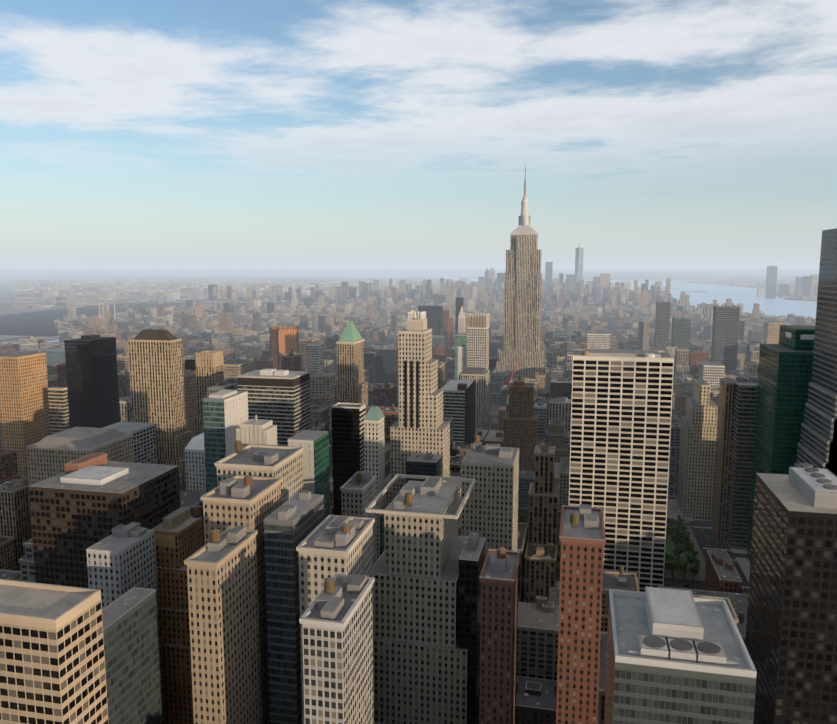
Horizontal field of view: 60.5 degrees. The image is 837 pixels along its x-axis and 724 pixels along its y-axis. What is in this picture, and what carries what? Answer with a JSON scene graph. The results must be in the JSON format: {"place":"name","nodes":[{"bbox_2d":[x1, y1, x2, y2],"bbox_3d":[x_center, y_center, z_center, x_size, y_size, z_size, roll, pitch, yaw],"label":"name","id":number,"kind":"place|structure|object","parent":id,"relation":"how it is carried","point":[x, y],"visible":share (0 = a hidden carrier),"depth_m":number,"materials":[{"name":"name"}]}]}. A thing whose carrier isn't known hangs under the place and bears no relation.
{"place":"outdoors","nodes":[
{"label":"outdoors","id":0,"kind":"place"},
{"bbox_2d":[0,273,469,342],"bbox_3d":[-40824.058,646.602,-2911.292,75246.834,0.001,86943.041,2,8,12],"label":"distant land","id":1,"kind":"structure","parent":0,"point":[28,322],"depth_m":4725.90,"materials":[{"name":"grey"}]},
{"bbox_2d":[0,242,818,323],"bbox_3d":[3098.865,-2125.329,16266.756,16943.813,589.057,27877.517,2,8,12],"label":"city skyline","id":2,"kind":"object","parent":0,"point":[36,294],"visible":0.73,"depth_m":7072.91},
{"bbox_2d":[0,269,818,343],"bbox_3d":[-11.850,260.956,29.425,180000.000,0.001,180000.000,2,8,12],"label":"water","id":3,"kind":"structure","parent":0,"point":[748,299],"depth_m":23788.12,"materials":[{"name":"blue liquid"}]},
{"bbox_2d":[0,0,836,269],"label":"sky","id":4,"kind":"structure","parent":0,"point":[135,134],"materials":[{"name":"blue"}]},
{"bbox_2d":[176,301,748,593],"bbox_3d":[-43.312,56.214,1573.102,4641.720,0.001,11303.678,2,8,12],"label":"street","id":5,"kind":"structure","parent":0,"point":[702,537],"depth_m":677.41,"materials":[{"name":"grey asphalt"}]},
{"bbox_2d":[0,335,749,602],"bbox_3d":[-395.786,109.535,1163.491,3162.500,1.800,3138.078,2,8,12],"label":"streets","id":6,"kind":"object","parent":5,"relation":"on","point":[673,510],"visible":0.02,"depth_m":755.59,"materials":[{"name":"grey asphalt"}]},
{"bbox_2d":[0,278,815,723],"bbox_3d":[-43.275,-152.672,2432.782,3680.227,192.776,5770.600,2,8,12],"label":"city","id":7,"kind":"object","parent":5,"relation":"on","point":[536,430],"visible":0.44,"depth_m":1206.45},
{"bbox_2d":[0,162,836,723],"bbox_3d":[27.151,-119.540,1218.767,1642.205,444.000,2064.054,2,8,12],"label":"skyscrapers","id":8,"kind":"structure","parent":5,"relation":"on","point":[282,596],"depth_m":361.25,"materials":[{"name":"beige stone"}]},
{"bbox_2d":[522,514,705,580],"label":"park ground","id":9,"kind":"structure","parent":0,"point":[699,576],"depth_m":636.16,"materials":[{"name":"green plant"}]},
{"bbox_2d":[518,505,699,580],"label":"trees","id":10,"kind":"object","parent":9,"relation":"on","point":[679,530],"visible":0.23,"depth_m":646.31,"materials":[{"name":"green plant"}]},
{"bbox_2d":[559,534,676,560],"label":"sidewalk","id":11,"kind":"structure","parent":0,"point":[668,547],"depth_m":674.68,"materials":[{"name":"grey concrete"}]},
{"bbox_2d":[622,274,807,280],"bbox_3d":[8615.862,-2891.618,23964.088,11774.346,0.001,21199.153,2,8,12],"label":"island","id":12,"kind":"structure","parent":0,"point":[715,279],"depth_m":14548.53,"materials":[{"name":"grey"}]},
{"bbox_2d":[680,272,818,301],"bbox_3d":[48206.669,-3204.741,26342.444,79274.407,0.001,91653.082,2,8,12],"label":"land","id":13,"kind":"structure","parent":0,"point":[805,273],"depth_m":31549.05,"materials":[{"name":"grey"}]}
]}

